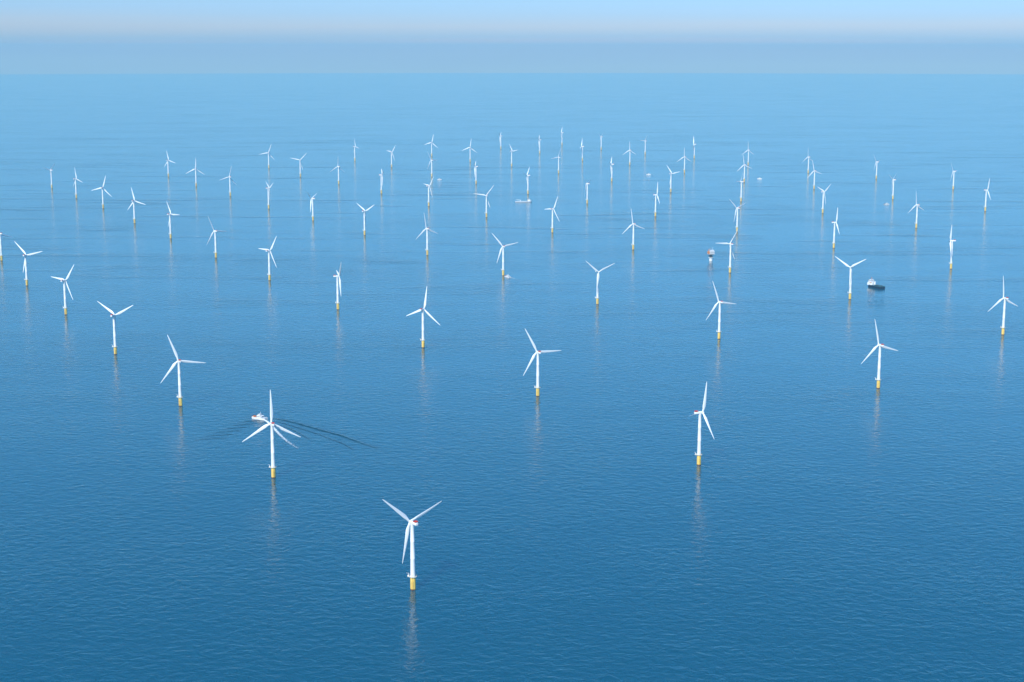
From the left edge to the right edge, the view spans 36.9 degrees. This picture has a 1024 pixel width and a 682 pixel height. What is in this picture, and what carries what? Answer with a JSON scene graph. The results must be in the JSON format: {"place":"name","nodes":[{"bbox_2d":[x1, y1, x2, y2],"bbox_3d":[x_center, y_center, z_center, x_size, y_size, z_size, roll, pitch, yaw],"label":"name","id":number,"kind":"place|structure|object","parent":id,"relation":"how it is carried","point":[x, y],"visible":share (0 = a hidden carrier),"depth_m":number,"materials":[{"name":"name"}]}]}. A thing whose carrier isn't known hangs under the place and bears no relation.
{"place":"outdoors","nodes":[
{"label":"outdoors","id":0,"kind":"place"},
{"bbox_2d":[0,73,1023,681],"bbox_3d":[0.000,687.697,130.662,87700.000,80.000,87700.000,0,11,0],"label":"sea","id":1,"kind":"structure","parent":0,"point":[826,511],"depth_m":3123.74,"materials":[{"name":"teal liquid"}]},
{"bbox_2d":[0,233,10,260],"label":"wind turbine","id":2,"kind":"object","parent":1,"relation":"in","point":[1,257],"visible":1,"depth_m":4869.12,"materials":[{"name":"white paint"}]},
{"bbox_2d":[14,241,41,285],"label":"wind turbine","id":3,"kind":"object","parent":1,"relation":"in","point":[25,265],"visible":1,"depth_m":4354.49,"materials":[{"name":"white paint"}]},
{"bbox_2d":[42,163,54,187],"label":"wind turbine","id":4,"kind":"object","parent":1,"relation":"in","point":[51,175],"visible":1,"depth_m":7407.81,"materials":[{"name":"white paint"}]},
{"bbox_2d":[53,265,73,314],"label":"wind turbine","id":5,"kind":"object","parent":1,"relation":"in","point":[65,307],"visible":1,"depth_m":3876.11,"materials":[{"name":"white paint"}]},
{"bbox_2d":[73,167,80,197],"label":"wind turbine","id":6,"kind":"object","parent":1,"relation":"in","point":[75,185],"visible":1,"depth_m":6917.96,"materials":[{"name":"white paint"}]},
{"bbox_2d":[91,176,111,207],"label":"wind turbine","id":7,"kind":"object","parent":1,"relation":"in","point":[102,193],"visible":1,"depth_m":6473.92,"materials":[{"name":"white paint"}]},
{"bbox_2d":[97,301,132,353],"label":"wind turbine","id":8,"kind":"object","parent":1,"relation":"in","point":[113,315],"visible":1,"depth_m":3372.40,"materials":[{"name":"white paint"}]},
{"bbox_2d":[128,188,145,222],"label":"wind turbine","id":9,"kind":"object","parent":1,"relation":"in","point":[134,206],"visible":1,"depth_m":5914.43,"materials":[{"name":"white paint"}]},
{"bbox_2d":[164,150,174,176],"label":"wind turbine","id":10,"kind":"object","parent":1,"relation":"in","point":[167,160],"visible":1,"depth_m":8076.09,"materials":[{"name":"white paint"}]},
{"bbox_2d":[167,203,178,238],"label":"wind turbine","id":11,"kind":"object","parent":1,"relation":"in","point":[169,223],"visible":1,"depth_m":5434.87,"materials":[{"name":"white paint"}]},
{"bbox_2d":[161,335,204,405],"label":"wind turbine","id":12,"kind":"object","parent":1,"relation":"in","point":[179,361],"visible":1,"depth_m":2880.06,"materials":[{"name":"white paint"}]},
{"bbox_2d":[187,160,204,186],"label":"wind turbine","id":13,"kind":"object","parent":1,"relation":"in","point":[195,169],"visible":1,"depth_m":7499.90,"materials":[{"name":"white paint"}]},
{"bbox_2d":[207,217,224,257],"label":"wind turbine","id":14,"kind":"object","parent":1,"relation":"in","point":[214,232],"visible":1,"depth_m":4931.19,"materials":[{"name":"white paint"}]},
{"bbox_2d":[221,165,234,195],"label":"wind turbine","id":15,"kind":"object","parent":1,"relation":"in","point":[229,182],"visible":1,"depth_m":7019.37,"materials":[{"name":"white paint"}]},
{"bbox_2d":[251,412,267,419],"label":"crew boat","id":16,"kind":"object","parent":1,"relation":"on","point":[260,416],"visible":1,"depth_m":2787.30,"materials":[{"name":"white paint"}]},
{"bbox_2d":[259,146,273,167],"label":"wind turbine","id":17,"kind":"object","parent":1,"relation":"in","point":[268,156],"visible":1,"depth_m":8655.91,"materials":[{"name":"white paint"}]},
{"bbox_2d":[258,238,275,280],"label":"wind turbine","id":18,"kind":"object","parent":1,"relation":"in","point":[269,272],"visible":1,"depth_m":4450.40,"materials":[{"name":"white paint"}]},
{"bbox_2d":[266,184,271,208],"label":"wind turbine","id":19,"kind":"object","parent":1,"relation":"in","point":[268,204],"visible":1,"depth_m":6455.21,"materials":[{"name":"white paint"}]},
{"bbox_2d":[242,390,299,477],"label":"wind turbine","id":20,"kind":"object","parent":1,"relation":"in","point":[273,466],"visible":1,"depth_m":2396.91,"materials":[{"name":"white paint"}]},
{"bbox_2d":[199,418,378,449],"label":"wake","id":21,"kind":"object","parent":1,"relation":"on","point":[352,439],"visible":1,"depth_m":2691.17,"materials":[{"name":"teal liquid"}]},
{"bbox_2d":[292,154,305,176],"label":"wind turbine","id":22,"kind":"object","parent":1,"relation":"in","point":[300,164],"visible":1,"depth_m":8078.16,"materials":[{"name":"white paint"}]},
{"bbox_2d":[307,192,316,220],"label":"wind turbine","id":23,"kind":"object","parent":1,"relation":"in","point":[312,198],"visible":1,"depth_m":6002.77,"materials":[{"name":"white paint"}]},
{"bbox_2d":[330,166,342,183],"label":"wind turbine","id":24,"kind":"object","parent":1,"relation":"in","point":[338,180],"visible":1,"depth_m":7641.89,"materials":[{"name":"white paint"}]},
{"bbox_2d":[333,264,340,309],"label":"wind turbine","id":25,"kind":"object","parent":1,"relation":"in","point":[337,284],"visible":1,"depth_m":3949.96,"materials":[{"name":"white paint"}]},
{"bbox_2d":[358,204,373,234],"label":"wind turbine","id":26,"kind":"object","parent":1,"relation":"in","point":[364,211],"visible":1,"depth_m":5536.57,"materials":[{"name":"white paint"}]},
{"bbox_2d":[379,169,382,193],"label":"wind turbine","id":27,"kind":"object","parent":1,"relation":"in","point":[381,180],"visible":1,"depth_m":7131.27,"materials":[{"name":"white paint"}]},
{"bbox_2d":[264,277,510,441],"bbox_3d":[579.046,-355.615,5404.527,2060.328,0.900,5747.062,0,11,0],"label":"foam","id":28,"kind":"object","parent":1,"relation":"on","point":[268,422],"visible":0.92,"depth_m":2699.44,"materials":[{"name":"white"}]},
{"bbox_2d":[382,499,440,589],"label":"wind turbine","id":29,"kind":"object","parent":1,"relation":"in","point":[410,528],"visible":1,"depth_m":1899.07,"materials":[{"name":"white paint"}]},
{"bbox_2d":[407,288,439,347],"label":"wind turbine","id":30,"kind":"object","parent":1,"relation":"in","point":[423,338],"visible":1,"depth_m":3445.87,"materials":[{"name":"white paint"}]},
{"bbox_2d":[416,214,437,254],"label":"wind turbine","id":31,"kind":"object","parent":1,"relation":"in","point":[427,230],"visible":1,"depth_m":4997.11,"materials":[{"name":"white paint"}]},
{"bbox_2d":[425,176,433,205],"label":"wind turbine","id":32,"kind":"object","parent":1,"relation":"in","point":[428,192],"visible":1,"depth_m":6559.06,"materials":[{"name":"white paint"}]},
{"bbox_2d":[427,151,434,176],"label":"wind turbine","id":33,"kind":"object","parent":1,"relation":"in","point":[431,165],"visible":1,"depth_m":8073.95,"materials":[{"name":"white paint"}]},
{"bbox_2d":[462,143,476,161],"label":"wind turbine","id":34,"kind":"object","parent":1,"relation":"in","point":[470,151],"visible":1,"depth_m":9133.61,"materials":[{"name":"white paint"}]},
{"bbox_2d":[474,162,477,183],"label":"wind turbine","id":35,"kind":"object","parent":1,"relation":"in","point":[475,172],"visible":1,"depth_m":7643.82,"materials":[{"name":"white paint"}]},
{"bbox_2d":[473,185,493,216],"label":"wind turbine","id":36,"kind":"object","parent":1,"relation":"in","point":[486,195],"visible":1,"depth_m":6127.99,"materials":[{"name":"white paint"}]},
{"bbox_2d":[493,235,517,275],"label":"wind turbine","id":37,"kind":"object","parent":1,"relation":"in","point":[502,250],"visible":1,"depth_m":4548.59,"materials":[{"name":"white paint"}]},
{"bbox_2d":[525,167,529,193],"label":"wind turbine","id":38,"kind":"object","parent":1,"relation":"in","point":[527,177],"visible":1,"depth_m":7110.01,"materials":[{"name":"white paint"}]},
{"bbox_2d":[523,329,560,395],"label":"wind turbine","id":39,"kind":"object","parent":1,"relation":"in","point":[538,352],"visible":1,"depth_m":2962.84,"materials":[{"name":"white paint"}]},
{"bbox_2d":[548,197,558,232],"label":"wind turbine","id":40,"kind":"object","parent":1,"relation":"in","point":[552,209],"visible":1,"depth_m":5609.31,"materials":[{"name":"white paint"}]},
{"bbox_2d":[583,176,589,203],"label":"wind turbine","id":41,"kind":"object","parent":1,"relation":"in","point":[587,183],"visible":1,"depth_m":6668.81,"materials":[{"name":"white paint"}]},
{"bbox_2d":[586,261,614,304],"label":"wind turbine","id":42,"kind":"object","parent":1,"relation":"in","point":[597,291],"visible":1,"depth_m":4031.58,"materials":[{"name":"white paint"}]},
{"bbox_2d":[622,210,643,249],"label":"wind turbine","id":43,"kind":"object","parent":1,"relation":"in","point":[632,243],"visible":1,"depth_m":5132.21,"materials":[{"name":"white paint"}]},
{"bbox_2d":[653,183,659,215],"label":"wind turbine","id":44,"kind":"object","parent":1,"relation":"in","point":[655,199],"visible":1,"depth_m":6152.32,"materials":[{"name":"white paint"}]},
{"bbox_2d":[667,166,677,191],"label":"wind turbine","id":45,"kind":"object","parent":1,"relation":"in","point":[671,173],"visible":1,"depth_m":7208.14,"materials":[{"name":"white paint"}]},
{"bbox_2d":[677,148,689,172],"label":"wind turbine","id":46,"kind":"object","parent":1,"relation":"in","point":[684,157],"visible":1,"depth_m":8326.28,"materials":[{"name":"white paint"}]},
{"bbox_2d":[694,382,713,464],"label":"wind turbine","id":47,"kind":"object","parent":1,"relation":"in","point":[699,454],"visible":1,"depth_m":2467.83,"materials":[{"name":"white paint"}]},
{"bbox_2d":[707,247,714,260],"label":"offshore substation","id":48,"kind":"object","parent":1,"relation":"on","point":[711,252],"visible":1,"depth_m":4867.54,"materials":[{"name":"white paint"}]},
{"bbox_2d":[706,283,734,338],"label":"wind turbine","id":49,"kind":"object","parent":1,"relation":"in","point":[720,302],"visible":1,"depth_m":3549.68,"materials":[{"name":"white paint"}]},
{"bbox_2d":[718,230,737,272],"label":"wind turbine","id":50,"kind":"object","parent":1,"relation":"in","point":[730,244],"visible":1,"depth_m":4606.89,"materials":[{"name":"white paint"}]},
{"bbox_2d":[730,200,744,231],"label":"wind turbine","id":51,"kind":"object","parent":1,"relation":"in","point":[737,208],"visible":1,"depth_m":5642.14,"materials":[{"name":"white paint"}]},
{"bbox_2d":[736,174,743,201],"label":"wind turbine","id":52,"kind":"object","parent":1,"relation":"in","point":[741,189],"visible":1,"depth_m":6763.59,"materials":[{"name":"white paint"}]},
{"bbox_2d":[740,157,749,181],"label":"wind turbine","id":53,"kind":"object","parent":1,"relation":"in","point":[744,165],"visible":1,"depth_m":7746.88,"materials":[{"name":"white paint"}]},
{"bbox_2d":[808,160,821,188],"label":"wind turbine","id":54,"kind":"object","parent":1,"relation":"in","point":[814,171],"visible":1,"depth_m":7366.82,"materials":[{"name":"white paint"}]},
{"bbox_2d":[818,184,830,212],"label":"wind turbine","id":55,"kind":"object","parent":1,"relation":"in","point":[823,191],"visible":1,"depth_m":6288.84,"materials":[{"name":"white paint"}]},
{"bbox_2d":[832,208,838,247],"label":"wind turbine","id":56,"kind":"object","parent":1,"relation":"in","point":[833,242],"visible":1,"depth_m":5174.17,"materials":[{"name":"white paint"}]},
{"bbox_2d":[835,256,865,298],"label":"wind turbine","id":57,"kind":"object","parent":1,"relation":"in","point":[850,279],"visible":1,"depth_m":4114.84,"materials":[{"name":"white paint"}]},
{"bbox_2d":[867,278,884,288],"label":"supply ship","id":58,"kind":"object","parent":1,"relation":"on","point":[871,283],"visible":1,"depth_m":4332.19,"materials":[{"name":"paint"}]},
{"bbox_2d":[861,321,897,387],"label":"wind turbine","id":59,"kind":"object","parent":1,"relation":"in","point":[878,379],"visible":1,"depth_m":3032.18,"materials":[{"name":"white paint"}]},
{"bbox_2d":[889,175,895,198],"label":"wind turbine","id":60,"kind":"object","parent":1,"relation":"in","point":[893,179],"visible":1,"depth_m":6866.51,"materials":[{"name":"white paint"}]},
{"bbox_2d":[908,195,922,227],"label":"wind turbine","id":61,"kind":"object","parent":1,"relation":"in","point":[918,205],"visible":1,"depth_m":5759.16,"materials":[{"name":"white paint"}]},
{"bbox_2d":[949,226,955,268],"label":"wind turbine","id":62,"kind":"object","parent":1,"relation":"in","point":[951,250],"visible":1,"depth_m":4682.25,"materials":[{"name":"white paint"}]},
{"bbox_2d":[951,164,956,189],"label":"wind turbine","id":63,"kind":"object","parent":1,"relation":"in","point":[953,172],"visible":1,"depth_m":7338.48,"materials":[{"name":"white paint"}]},
{"bbox_2d":[984,178,990,210],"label":"wind turbine","id":64,"kind":"object","parent":1,"relation":"in","point":[986,195],"visible":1,"depth_m":6360.54,"materials":[{"name":"white paint"}]},
{"bbox_2d":[989,276,1016,334],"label":"wind turbine","id":65,"kind":"object","parent":1,"relation":"in","point":[1003,318],"visible":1,"depth_m":3602.07,"materials":[{"name":"white paint"}]},
{"bbox_2d":[0,0,1023,73],"label":"sky","id":66,"kind":"structure","parent":0,"point":[37,36],"materials":[{"name":"blue"}]}
]}

